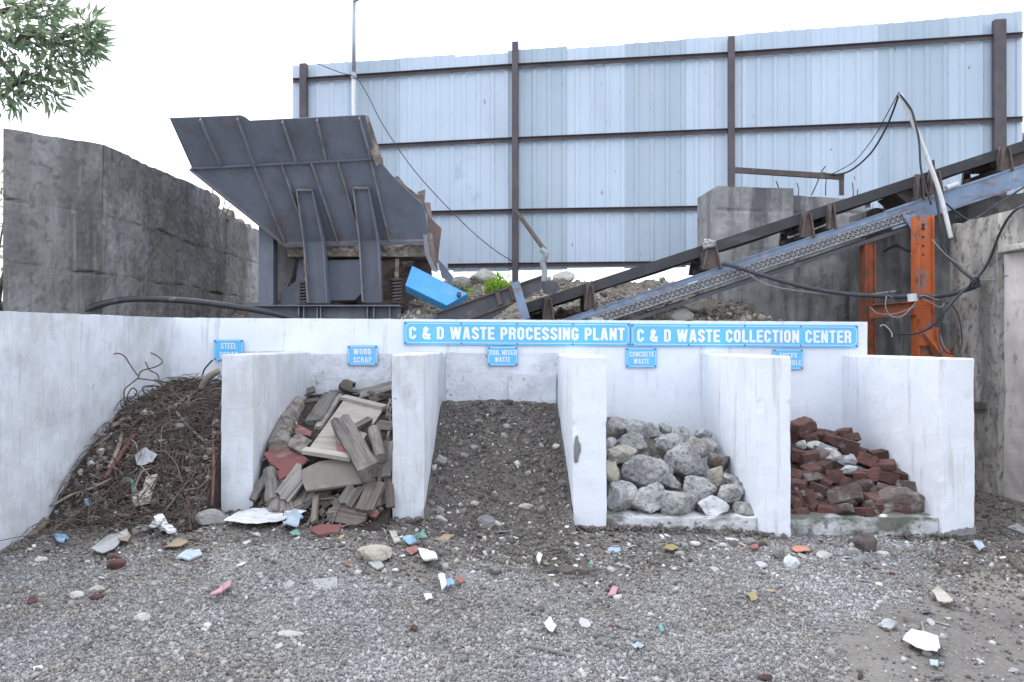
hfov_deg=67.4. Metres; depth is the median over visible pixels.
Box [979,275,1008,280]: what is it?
wire
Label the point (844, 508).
brick
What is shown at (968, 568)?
soil crumbs
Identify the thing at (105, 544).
plastic sheet
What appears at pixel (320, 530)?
fragment
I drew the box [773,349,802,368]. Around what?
sign board
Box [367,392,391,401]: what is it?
plank
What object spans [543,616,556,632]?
plastic scrap
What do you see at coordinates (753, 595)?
dry leaf
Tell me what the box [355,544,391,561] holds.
stone
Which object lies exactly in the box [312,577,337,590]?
tile piece
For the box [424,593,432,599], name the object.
paper scrap
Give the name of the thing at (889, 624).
stone
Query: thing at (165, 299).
hose
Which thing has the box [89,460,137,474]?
steel rod
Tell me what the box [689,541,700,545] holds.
stone
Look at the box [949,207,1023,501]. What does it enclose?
side wall
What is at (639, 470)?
concrete chunk
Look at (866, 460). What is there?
brick
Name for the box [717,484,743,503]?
concrete chunk
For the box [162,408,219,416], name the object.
steel rod
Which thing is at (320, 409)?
plank
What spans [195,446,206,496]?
steel rod
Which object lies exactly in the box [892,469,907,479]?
brick
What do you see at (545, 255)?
rag
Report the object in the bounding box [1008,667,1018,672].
stone
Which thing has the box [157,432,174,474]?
steel rod
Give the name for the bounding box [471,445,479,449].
stone
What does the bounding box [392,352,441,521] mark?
divider wall
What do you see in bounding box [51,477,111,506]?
steel rod
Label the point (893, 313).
wire
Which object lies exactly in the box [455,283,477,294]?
bank plant
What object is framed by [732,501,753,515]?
concrete chunk
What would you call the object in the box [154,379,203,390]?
steel rod
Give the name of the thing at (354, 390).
plank
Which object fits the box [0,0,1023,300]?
sky
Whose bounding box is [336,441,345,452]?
board
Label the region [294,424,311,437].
board
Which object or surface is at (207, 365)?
steel rod
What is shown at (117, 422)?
stick
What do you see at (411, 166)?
wire
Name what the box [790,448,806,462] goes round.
brick
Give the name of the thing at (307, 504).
plank
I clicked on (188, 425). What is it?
steel rod
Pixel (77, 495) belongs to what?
scrap chips
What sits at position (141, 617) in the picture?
stone
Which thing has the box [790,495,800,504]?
brick
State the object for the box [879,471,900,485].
brick
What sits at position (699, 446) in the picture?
concrete chunk
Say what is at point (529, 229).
brace pipe
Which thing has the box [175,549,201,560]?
plastic piece
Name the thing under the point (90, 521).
steel rod
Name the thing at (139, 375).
steel rod
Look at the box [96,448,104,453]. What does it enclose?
stone
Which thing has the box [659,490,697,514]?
concrete chunk
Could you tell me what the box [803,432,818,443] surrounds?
brick
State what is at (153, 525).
plastic scrap
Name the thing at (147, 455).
plastic sheet
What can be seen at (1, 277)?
leafy bush
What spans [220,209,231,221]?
concrete lump
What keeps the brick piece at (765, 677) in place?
on the ground at (955, 670)
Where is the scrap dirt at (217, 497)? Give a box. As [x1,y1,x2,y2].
[45,380,221,534]
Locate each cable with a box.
[721,262,976,298]
[746,272,895,296]
[822,95,898,175]
[882,244,910,252]
[898,92,931,204]
[899,204,1023,334]
[932,160,972,278]
[945,186,1023,220]
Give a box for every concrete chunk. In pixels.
[606,437,616,448]
[606,444,636,463]
[606,461,619,482]
[607,480,637,511]
[608,417,627,437]
[615,433,648,455]
[621,454,673,487]
[624,419,645,433]
[630,482,664,513]
[641,422,662,438]
[643,449,650,455]
[654,455,663,460]
[655,433,685,455]
[658,422,671,433]
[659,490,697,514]
[661,473,680,488]
[664,442,705,476]
[664,487,681,491]
[673,426,692,440]
[673,474,680,481]
[683,475,716,494]
[686,436,708,457]
[694,427,711,438]
[695,490,710,510]
[697,495,729,515]
[701,436,719,453]
[706,466,722,489]
[707,452,729,470]
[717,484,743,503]
[723,473,738,483]
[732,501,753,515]
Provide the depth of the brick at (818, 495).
6.75 m
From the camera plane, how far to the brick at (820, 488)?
6.76 m
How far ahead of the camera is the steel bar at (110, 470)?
6.41 m
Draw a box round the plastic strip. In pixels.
[130,479,136,492]
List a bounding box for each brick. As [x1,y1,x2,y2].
[790,416,816,439]
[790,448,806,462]
[790,491,802,505]
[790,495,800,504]
[790,507,809,514]
[791,468,810,478]
[791,477,798,490]
[791,479,807,490]
[792,503,802,508]
[797,450,819,465]
[799,460,822,473]
[802,472,822,484]
[802,494,816,504]
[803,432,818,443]
[803,500,820,511]
[805,487,814,495]
[808,482,828,501]
[812,445,830,460]
[813,492,822,499]
[815,428,837,441]
[817,460,832,472]
[817,502,836,513]
[818,473,832,487]
[823,432,860,447]
[825,470,842,484]
[826,482,863,504]
[832,503,854,514]
[836,427,852,435]
[838,477,855,485]
[839,499,857,506]
[840,432,861,441]
[843,442,868,457]
[851,507,882,516]
[852,469,867,480]
[856,451,878,468]
[860,491,877,504]
[861,501,884,510]
[864,466,880,481]
[865,499,879,514]
[868,449,888,458]
[868,484,877,493]
[875,459,895,472]
[876,482,892,491]
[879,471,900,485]
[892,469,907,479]
[894,479,916,491]
[900,505,916,513]
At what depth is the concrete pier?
10.95 m
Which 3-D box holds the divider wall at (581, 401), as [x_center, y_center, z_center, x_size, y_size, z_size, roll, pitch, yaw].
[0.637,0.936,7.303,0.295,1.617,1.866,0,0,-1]
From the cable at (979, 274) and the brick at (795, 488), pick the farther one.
the cable at (979, 274)
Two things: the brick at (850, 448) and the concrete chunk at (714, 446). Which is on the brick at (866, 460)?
the brick at (850, 448)
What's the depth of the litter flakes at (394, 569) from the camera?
5.57 m
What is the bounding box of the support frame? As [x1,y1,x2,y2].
[859,215,954,357]
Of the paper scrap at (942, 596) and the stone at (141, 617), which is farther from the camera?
the paper scrap at (942, 596)
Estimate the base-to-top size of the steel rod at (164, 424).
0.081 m
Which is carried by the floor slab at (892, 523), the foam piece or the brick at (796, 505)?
the brick at (796, 505)
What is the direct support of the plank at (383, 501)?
on the plank
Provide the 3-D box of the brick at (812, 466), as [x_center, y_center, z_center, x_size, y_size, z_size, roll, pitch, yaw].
[2.773,1.203,7.125,0.196,0.176,0.168,0,0,-24]
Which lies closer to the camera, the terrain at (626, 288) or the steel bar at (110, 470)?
the steel bar at (110, 470)
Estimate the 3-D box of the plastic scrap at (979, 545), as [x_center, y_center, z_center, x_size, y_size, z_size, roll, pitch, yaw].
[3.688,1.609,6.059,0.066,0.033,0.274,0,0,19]
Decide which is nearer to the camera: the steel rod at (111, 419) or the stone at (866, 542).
the stone at (866, 542)
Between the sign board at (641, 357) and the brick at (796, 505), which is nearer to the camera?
the brick at (796, 505)
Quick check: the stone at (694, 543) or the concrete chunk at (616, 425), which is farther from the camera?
the concrete chunk at (616, 425)
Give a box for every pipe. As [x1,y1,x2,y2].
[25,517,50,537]
[198,368,220,390]
[515,210,545,284]
[898,92,952,238]
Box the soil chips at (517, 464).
[417,402,580,563]
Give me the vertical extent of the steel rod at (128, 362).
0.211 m
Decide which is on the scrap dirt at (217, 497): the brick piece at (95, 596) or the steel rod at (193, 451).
the steel rod at (193, 451)
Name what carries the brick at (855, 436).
on the brick at (832, 440)
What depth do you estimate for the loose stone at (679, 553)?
5.64 m
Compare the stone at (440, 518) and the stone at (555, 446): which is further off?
the stone at (555, 446)
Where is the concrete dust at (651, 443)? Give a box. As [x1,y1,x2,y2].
[606,417,733,508]
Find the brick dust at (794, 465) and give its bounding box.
[790,436,881,511]
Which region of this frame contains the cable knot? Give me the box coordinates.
[969,277,980,289]
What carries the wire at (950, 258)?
attached to the cable at (979, 274)
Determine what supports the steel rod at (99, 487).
on the scrap dirt at (217, 497)
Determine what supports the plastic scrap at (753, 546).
on the ground at (955, 670)
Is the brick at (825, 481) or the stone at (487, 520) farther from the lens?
the brick at (825, 481)
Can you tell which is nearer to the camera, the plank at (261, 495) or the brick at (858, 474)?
the plank at (261, 495)
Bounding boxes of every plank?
[258,493,265,504]
[267,495,285,512]
[268,462,293,509]
[275,463,303,502]
[292,410,295,427]
[292,491,316,508]
[292,496,303,509]
[297,486,307,502]
[300,490,325,509]
[304,397,318,403]
[305,392,337,425]
[306,386,315,393]
[310,495,319,524]
[314,393,343,429]
[314,487,344,493]
[320,490,331,509]
[327,500,367,525]
[329,389,360,393]
[329,493,339,505]
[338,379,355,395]
[338,484,363,508]
[354,416,372,430]
[355,481,384,513]
[358,380,391,397]
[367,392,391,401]
[376,420,392,432]
[376,440,392,479]
[381,480,385,505]
[384,474,394,508]
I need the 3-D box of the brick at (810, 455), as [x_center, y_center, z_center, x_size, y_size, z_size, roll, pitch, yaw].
[2.815,1.114,7.295,0.177,0.145,0.140,0,0,-6]
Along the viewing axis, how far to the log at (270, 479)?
6.32 m
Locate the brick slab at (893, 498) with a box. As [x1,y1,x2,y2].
[875,486,924,512]
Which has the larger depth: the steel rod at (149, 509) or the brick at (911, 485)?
the brick at (911, 485)
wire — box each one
[319,64,512,261]
[832,94,897,173]
[870,305,916,314]
[885,295,944,317]
[886,289,962,354]
[931,239,972,276]
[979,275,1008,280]
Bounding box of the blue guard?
[405,266,466,309]
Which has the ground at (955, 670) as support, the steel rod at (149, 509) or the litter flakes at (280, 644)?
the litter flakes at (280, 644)
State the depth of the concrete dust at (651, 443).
7.74 m
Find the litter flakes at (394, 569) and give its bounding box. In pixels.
[27,522,901,669]
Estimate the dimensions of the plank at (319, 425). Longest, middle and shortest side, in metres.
1.107 x 0.074 x 0.048 m
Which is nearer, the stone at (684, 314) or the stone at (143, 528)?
the stone at (143, 528)
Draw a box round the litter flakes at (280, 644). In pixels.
[78,477,973,648]
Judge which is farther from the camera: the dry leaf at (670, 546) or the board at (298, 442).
the board at (298, 442)
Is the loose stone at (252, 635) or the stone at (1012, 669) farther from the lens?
the loose stone at (252, 635)
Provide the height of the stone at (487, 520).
0.125 m
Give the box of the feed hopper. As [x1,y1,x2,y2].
[170,115,452,318]
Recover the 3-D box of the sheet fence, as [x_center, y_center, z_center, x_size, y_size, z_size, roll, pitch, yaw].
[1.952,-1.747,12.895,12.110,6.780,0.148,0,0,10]
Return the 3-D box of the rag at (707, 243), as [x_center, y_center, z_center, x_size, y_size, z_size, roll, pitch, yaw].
[2.386,-1.172,9.286,0.169,0.130,0.148,0,0,-1]
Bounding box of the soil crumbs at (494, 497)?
[422,399,580,565]
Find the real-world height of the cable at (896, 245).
0.154 m
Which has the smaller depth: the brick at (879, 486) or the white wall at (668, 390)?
the brick at (879, 486)
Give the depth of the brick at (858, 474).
7.04 m
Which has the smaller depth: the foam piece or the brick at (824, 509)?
the foam piece
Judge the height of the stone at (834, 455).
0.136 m
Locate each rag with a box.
[540,247,548,281]
[702,239,715,248]
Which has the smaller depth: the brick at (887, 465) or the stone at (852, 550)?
the stone at (852, 550)
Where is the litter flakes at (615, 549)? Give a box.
[251,525,909,580]
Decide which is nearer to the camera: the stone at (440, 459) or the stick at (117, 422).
the stick at (117, 422)
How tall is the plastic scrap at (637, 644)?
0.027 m
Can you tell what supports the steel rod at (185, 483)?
on the scrap dirt at (217, 497)
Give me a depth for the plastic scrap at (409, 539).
5.67 m
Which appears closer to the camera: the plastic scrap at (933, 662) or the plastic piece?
the plastic scrap at (933, 662)
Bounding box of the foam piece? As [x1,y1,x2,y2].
[389,530,400,543]
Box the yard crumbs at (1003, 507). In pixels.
[974,489,1023,539]
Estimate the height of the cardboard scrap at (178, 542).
0.030 m
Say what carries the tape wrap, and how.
attached to the cable at (835, 292)
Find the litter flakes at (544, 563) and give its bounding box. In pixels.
[188,480,969,663]
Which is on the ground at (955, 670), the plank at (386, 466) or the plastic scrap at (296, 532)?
the plastic scrap at (296, 532)
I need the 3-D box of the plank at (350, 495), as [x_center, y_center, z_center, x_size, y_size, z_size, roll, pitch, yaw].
[-1.307,1.258,6.241,0.141,0.205,0.058,20,-35,16]
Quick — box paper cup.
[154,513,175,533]
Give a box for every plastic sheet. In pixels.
[91,529,127,553]
[135,447,156,464]
[223,508,306,523]
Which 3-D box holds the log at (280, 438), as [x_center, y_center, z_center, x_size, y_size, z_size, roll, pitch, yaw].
[-2.095,0.795,7.140,0.228,0.222,1.152,-7,16,-6]
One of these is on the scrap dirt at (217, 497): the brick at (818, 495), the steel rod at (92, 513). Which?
the steel rod at (92, 513)
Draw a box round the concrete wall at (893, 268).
[849,193,1023,355]
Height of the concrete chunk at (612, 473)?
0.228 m
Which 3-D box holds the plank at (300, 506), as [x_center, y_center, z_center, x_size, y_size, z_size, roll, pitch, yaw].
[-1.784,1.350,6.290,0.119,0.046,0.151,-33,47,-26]
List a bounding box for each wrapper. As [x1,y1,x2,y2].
[210,580,231,594]
[792,545,809,551]
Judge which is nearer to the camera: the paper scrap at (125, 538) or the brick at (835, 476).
the paper scrap at (125, 538)
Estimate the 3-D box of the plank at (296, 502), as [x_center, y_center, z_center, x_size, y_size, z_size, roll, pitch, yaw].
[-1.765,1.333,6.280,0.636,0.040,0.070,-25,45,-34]
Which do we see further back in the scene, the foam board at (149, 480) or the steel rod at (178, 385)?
the steel rod at (178, 385)
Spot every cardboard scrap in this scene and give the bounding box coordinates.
[163,538,187,547]
[432,534,454,540]
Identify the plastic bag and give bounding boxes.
[54,531,68,542]
[282,508,300,526]
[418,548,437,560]
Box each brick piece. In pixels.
[27,595,36,604]
[89,594,104,599]
[106,554,121,559]
[106,558,126,569]
[410,624,417,631]
[759,674,772,680]
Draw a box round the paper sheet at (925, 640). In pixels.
[903,628,939,651]
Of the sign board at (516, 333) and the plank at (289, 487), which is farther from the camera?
the sign board at (516, 333)
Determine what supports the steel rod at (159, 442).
on the scrap dirt at (217, 497)
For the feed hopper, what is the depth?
9.86 m
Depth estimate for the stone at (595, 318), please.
9.28 m
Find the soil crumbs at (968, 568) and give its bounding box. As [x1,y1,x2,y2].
[0,516,1023,681]
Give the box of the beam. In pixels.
[330,414,381,482]
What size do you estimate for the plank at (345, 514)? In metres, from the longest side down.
0.332 x 0.200 x 0.050 m
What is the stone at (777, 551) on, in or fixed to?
on the ground at (955, 670)
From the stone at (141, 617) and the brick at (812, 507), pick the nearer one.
the stone at (141, 617)
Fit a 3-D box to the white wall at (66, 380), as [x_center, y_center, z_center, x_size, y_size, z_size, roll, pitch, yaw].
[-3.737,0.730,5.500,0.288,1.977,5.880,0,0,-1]
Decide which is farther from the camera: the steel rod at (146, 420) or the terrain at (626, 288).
the terrain at (626, 288)
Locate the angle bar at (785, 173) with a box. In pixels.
[734,167,843,194]
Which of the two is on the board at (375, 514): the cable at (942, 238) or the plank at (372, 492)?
the plank at (372, 492)
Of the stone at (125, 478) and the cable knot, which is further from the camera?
the cable knot
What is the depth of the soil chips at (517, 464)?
6.74 m
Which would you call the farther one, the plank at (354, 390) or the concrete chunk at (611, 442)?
the plank at (354, 390)
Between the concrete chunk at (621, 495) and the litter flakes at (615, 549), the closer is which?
the litter flakes at (615, 549)
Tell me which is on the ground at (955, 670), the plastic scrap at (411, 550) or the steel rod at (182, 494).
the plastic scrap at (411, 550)
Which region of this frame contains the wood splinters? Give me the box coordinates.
[257,388,391,526]
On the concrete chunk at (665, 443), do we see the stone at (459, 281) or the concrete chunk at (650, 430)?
the concrete chunk at (650, 430)
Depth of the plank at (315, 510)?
6.16 m
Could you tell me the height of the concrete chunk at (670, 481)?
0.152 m
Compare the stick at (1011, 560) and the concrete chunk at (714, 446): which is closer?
the stick at (1011, 560)
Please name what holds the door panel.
on the beam
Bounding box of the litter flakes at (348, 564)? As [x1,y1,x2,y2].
[29,521,988,626]
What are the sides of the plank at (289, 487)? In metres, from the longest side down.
0.334 x 0.160 x 0.047 m
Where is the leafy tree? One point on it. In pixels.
(92, 46)
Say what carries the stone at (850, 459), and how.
on the brick at (866, 460)
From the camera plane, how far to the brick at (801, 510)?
6.58 m
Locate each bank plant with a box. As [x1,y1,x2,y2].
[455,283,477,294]
[482,270,511,292]
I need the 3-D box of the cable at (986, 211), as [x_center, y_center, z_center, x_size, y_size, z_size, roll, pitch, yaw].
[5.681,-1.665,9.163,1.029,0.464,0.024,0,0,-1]
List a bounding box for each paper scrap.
[118,532,129,541]
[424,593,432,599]
[438,573,446,589]
[931,586,952,602]
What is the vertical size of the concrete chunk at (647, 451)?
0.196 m
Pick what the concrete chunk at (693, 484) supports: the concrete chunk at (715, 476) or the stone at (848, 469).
the concrete chunk at (715, 476)
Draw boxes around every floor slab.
[606,508,756,532]
[790,512,938,537]
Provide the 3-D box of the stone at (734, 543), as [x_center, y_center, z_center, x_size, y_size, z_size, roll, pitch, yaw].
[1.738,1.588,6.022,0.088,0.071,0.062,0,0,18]
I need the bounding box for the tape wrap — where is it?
[907,293,917,301]
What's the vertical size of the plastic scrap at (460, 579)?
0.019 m
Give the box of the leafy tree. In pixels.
[0,0,119,124]
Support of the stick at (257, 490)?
on the wood splinters
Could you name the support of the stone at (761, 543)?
on the ground at (955, 670)
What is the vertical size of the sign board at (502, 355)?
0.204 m
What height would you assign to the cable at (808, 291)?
0.367 m
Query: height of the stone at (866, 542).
0.163 m
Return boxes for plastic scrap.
[149,514,161,527]
[289,528,300,535]
[402,535,416,544]
[405,545,418,554]
[414,530,427,538]
[446,577,453,586]
[457,576,462,583]
[536,552,542,562]
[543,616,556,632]
[608,585,618,595]
[630,641,643,647]
[658,623,663,631]
[749,543,758,548]
[929,659,937,666]
[973,540,984,550]
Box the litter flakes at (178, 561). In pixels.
[81,518,993,657]
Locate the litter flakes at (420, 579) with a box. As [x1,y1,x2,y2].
[202,533,981,580]
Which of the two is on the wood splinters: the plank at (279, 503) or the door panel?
the plank at (279, 503)
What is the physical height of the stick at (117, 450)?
0.271 m
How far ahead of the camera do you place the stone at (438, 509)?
6.30 m
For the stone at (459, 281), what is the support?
on the terrain at (626, 288)
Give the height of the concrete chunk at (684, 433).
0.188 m
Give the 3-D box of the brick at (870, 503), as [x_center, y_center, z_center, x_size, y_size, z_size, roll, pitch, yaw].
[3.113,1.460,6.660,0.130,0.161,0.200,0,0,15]
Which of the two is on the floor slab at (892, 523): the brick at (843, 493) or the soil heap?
the brick at (843, 493)
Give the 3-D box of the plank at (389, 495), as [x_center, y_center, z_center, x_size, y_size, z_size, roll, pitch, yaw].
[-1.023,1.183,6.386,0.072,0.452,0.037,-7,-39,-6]
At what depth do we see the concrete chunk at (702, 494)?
6.75 m
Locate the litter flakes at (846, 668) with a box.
[54,514,994,670]
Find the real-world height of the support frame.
3.122 m
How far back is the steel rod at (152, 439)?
6.50 m
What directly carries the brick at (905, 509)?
on the floor slab at (892, 523)
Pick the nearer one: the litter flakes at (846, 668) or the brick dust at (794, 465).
the litter flakes at (846, 668)
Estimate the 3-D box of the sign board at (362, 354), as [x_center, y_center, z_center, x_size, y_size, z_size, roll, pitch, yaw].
[-1.587,0.153,8.159,0.319,0.211,0.023,0,0,-1]
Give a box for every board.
[132,474,157,505]
[214,340,243,359]
[263,449,308,480]
[287,432,311,453]
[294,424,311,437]
[302,459,375,491]
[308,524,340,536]
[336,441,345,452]
[348,345,377,364]
[369,509,379,518]
[404,321,629,345]
[488,346,517,365]
[626,348,656,367]
[631,324,857,347]
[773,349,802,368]
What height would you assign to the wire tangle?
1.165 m
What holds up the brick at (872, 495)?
on the floor slab at (892, 523)
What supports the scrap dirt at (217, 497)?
on the ground at (955, 670)
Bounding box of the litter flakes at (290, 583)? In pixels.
[26,487,996,673]
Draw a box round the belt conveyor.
[433,141,1023,319]
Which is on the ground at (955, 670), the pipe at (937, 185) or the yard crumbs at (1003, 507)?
the yard crumbs at (1003, 507)
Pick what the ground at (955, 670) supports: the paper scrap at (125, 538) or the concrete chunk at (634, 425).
the paper scrap at (125, 538)
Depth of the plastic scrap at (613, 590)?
4.80 m
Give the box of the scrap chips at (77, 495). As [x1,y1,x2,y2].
[76,386,218,531]
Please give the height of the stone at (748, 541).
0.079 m
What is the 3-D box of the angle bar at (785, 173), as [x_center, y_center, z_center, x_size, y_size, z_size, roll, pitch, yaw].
[3.878,-2.235,10.747,1.533,0.384,0.050,0,0,-1]
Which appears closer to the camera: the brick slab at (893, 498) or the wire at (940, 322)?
the brick slab at (893, 498)
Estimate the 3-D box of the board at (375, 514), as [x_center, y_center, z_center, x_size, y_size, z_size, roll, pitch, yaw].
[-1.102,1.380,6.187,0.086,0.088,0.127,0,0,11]
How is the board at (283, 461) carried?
on the plank at (289, 506)
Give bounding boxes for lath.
[377,464,380,506]
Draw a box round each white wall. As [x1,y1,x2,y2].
[0,311,172,550]
[171,317,866,464]
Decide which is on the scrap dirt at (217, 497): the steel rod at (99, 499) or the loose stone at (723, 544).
the steel rod at (99, 499)
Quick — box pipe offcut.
[944,181,959,189]
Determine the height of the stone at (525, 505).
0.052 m
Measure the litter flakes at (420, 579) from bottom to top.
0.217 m
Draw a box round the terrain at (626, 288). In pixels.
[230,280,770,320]
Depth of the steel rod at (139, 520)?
5.86 m
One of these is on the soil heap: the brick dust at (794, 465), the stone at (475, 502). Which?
the stone at (475, 502)
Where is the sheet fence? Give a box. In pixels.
[292,11,1023,281]
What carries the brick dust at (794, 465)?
on the floor slab at (892, 523)
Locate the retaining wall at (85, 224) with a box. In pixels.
[3,128,258,317]
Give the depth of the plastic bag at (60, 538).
5.52 m
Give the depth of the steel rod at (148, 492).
6.11 m
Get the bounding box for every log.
[263,466,277,502]
[268,396,304,451]
[368,425,386,462]
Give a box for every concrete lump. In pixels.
[211,193,219,206]
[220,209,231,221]
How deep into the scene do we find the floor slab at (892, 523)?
6.46 m
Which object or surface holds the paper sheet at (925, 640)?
on the ground at (955, 670)
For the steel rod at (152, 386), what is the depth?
7.16 m
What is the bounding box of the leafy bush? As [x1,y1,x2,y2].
[0,160,2,310]
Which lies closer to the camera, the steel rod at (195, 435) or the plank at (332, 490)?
the plank at (332, 490)
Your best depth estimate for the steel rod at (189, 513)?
5.92 m
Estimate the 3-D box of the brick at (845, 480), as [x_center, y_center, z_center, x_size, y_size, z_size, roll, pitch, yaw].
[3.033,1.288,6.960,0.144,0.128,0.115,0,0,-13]
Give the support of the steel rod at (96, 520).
on the scrap dirt at (217, 497)
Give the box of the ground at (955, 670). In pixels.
[0,488,1023,681]
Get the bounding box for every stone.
[34,556,47,562]
[70,591,83,597]
[87,460,94,465]
[87,585,104,592]
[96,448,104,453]
[122,477,131,482]
[133,612,150,621]
[135,525,148,532]
[174,423,184,430]
[194,509,226,525]
[246,631,259,638]
[277,630,303,636]
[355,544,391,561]
[434,454,446,463]
[435,506,444,513]
[435,515,447,522]
[443,276,469,288]
[460,452,468,457]
[469,268,497,284]
[470,500,478,505]
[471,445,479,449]
[474,419,482,423]
[477,514,495,527]
[488,565,500,574]
[518,503,532,508]
[552,271,574,281]
[552,443,559,448]
[558,479,566,486]
[559,546,567,552]
[590,317,603,319]
[662,308,693,320]
[674,551,684,556]
[677,299,707,312]
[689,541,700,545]
[718,543,727,546]
[728,539,738,546]
[743,537,757,544]
[757,540,767,546]
[771,546,783,557]
[783,555,799,568]
[795,440,806,449]
[807,441,821,449]
[816,551,832,558]
[824,448,840,461]
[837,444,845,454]
[840,465,857,473]
[843,454,857,464]
[847,547,859,554]
[852,533,876,552]
[854,556,864,566]
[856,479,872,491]
[876,550,890,557]
[878,618,898,629]
[907,623,919,629]
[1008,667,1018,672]
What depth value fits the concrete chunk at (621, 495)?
6.69 m
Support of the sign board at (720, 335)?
attached to the white wall at (668, 390)
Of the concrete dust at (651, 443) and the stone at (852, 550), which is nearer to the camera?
the stone at (852, 550)
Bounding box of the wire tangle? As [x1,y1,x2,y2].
[0,373,221,554]
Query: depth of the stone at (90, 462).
6.36 m
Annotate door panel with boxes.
[301,394,387,461]
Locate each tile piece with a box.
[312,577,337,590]
[368,561,383,569]
[1007,523,1023,533]
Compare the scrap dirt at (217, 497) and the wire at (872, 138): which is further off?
the wire at (872, 138)
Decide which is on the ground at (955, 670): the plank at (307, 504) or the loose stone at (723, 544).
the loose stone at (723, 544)
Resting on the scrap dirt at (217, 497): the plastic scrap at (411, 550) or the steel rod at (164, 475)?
the steel rod at (164, 475)
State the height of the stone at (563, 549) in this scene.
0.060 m
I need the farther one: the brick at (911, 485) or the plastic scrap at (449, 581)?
the brick at (911, 485)
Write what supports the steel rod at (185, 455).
on the scrap dirt at (217, 497)
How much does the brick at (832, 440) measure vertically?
0.189 m
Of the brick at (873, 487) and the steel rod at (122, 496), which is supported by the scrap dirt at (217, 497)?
the steel rod at (122, 496)
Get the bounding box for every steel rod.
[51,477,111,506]
[56,513,129,529]
[56,514,128,521]
[57,512,117,517]
[58,476,118,496]
[60,498,162,507]
[62,505,174,519]
[69,477,91,508]
[72,482,125,490]
[86,448,119,499]
[87,498,104,524]
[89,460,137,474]
[89,466,161,481]
[93,482,107,520]
[94,431,120,465]
[96,407,150,437]
[103,506,203,524]
[107,429,137,437]
[110,516,153,525]
[114,353,137,375]
[116,473,169,503]
[117,419,177,423]
[117,470,127,514]
[118,466,179,475]
[120,464,155,515]
[121,391,177,407]
[121,447,182,482]
[121,492,193,522]
[123,352,162,403]
[123,412,155,417]
[123,418,201,464]
[124,438,151,478]
[125,387,137,407]
[128,504,187,516]
[132,454,174,493]
[135,419,184,426]
[138,378,164,386]
[138,440,177,446]
[142,385,164,398]
[145,362,164,388]
[150,457,184,490]
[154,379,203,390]
[154,449,215,457]
[157,395,189,402]
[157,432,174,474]
[160,416,171,450]
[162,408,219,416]
[166,459,203,509]
[168,473,203,490]
[169,433,217,435]
[171,441,211,455]
[175,411,205,441]
[177,458,201,516]
[183,475,211,490]
[186,497,191,530]
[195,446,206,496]
[202,360,212,375]
[210,428,215,505]
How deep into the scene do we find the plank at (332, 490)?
6.40 m
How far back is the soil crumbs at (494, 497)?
6.69 m
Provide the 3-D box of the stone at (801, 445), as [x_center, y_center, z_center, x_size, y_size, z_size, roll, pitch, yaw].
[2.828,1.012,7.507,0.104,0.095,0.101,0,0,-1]
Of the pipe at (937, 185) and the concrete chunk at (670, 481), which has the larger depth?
the pipe at (937, 185)
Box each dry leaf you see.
[663,544,677,549]
[746,591,757,600]
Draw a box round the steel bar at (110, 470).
[102,433,135,479]
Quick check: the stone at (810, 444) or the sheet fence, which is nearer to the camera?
the stone at (810, 444)
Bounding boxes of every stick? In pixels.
[94,435,110,445]
[107,432,123,468]
[110,417,125,428]
[249,475,264,501]
[529,645,571,658]
[922,621,949,626]
[1001,548,1023,573]
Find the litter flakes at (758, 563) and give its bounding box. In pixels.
[32,503,1009,631]
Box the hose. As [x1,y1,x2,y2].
[85,296,301,318]
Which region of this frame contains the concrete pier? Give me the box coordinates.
[697,186,864,321]
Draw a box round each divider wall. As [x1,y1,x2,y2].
[221,352,309,513]
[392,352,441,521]
[557,353,606,527]
[701,353,790,536]
[843,355,975,538]
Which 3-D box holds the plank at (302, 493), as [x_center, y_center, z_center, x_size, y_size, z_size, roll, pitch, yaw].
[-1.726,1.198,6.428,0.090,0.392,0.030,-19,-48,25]
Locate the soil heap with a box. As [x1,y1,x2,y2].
[421,399,587,574]
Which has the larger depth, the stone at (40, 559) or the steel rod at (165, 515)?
the steel rod at (165, 515)
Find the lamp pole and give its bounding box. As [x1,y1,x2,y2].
[351,0,358,114]

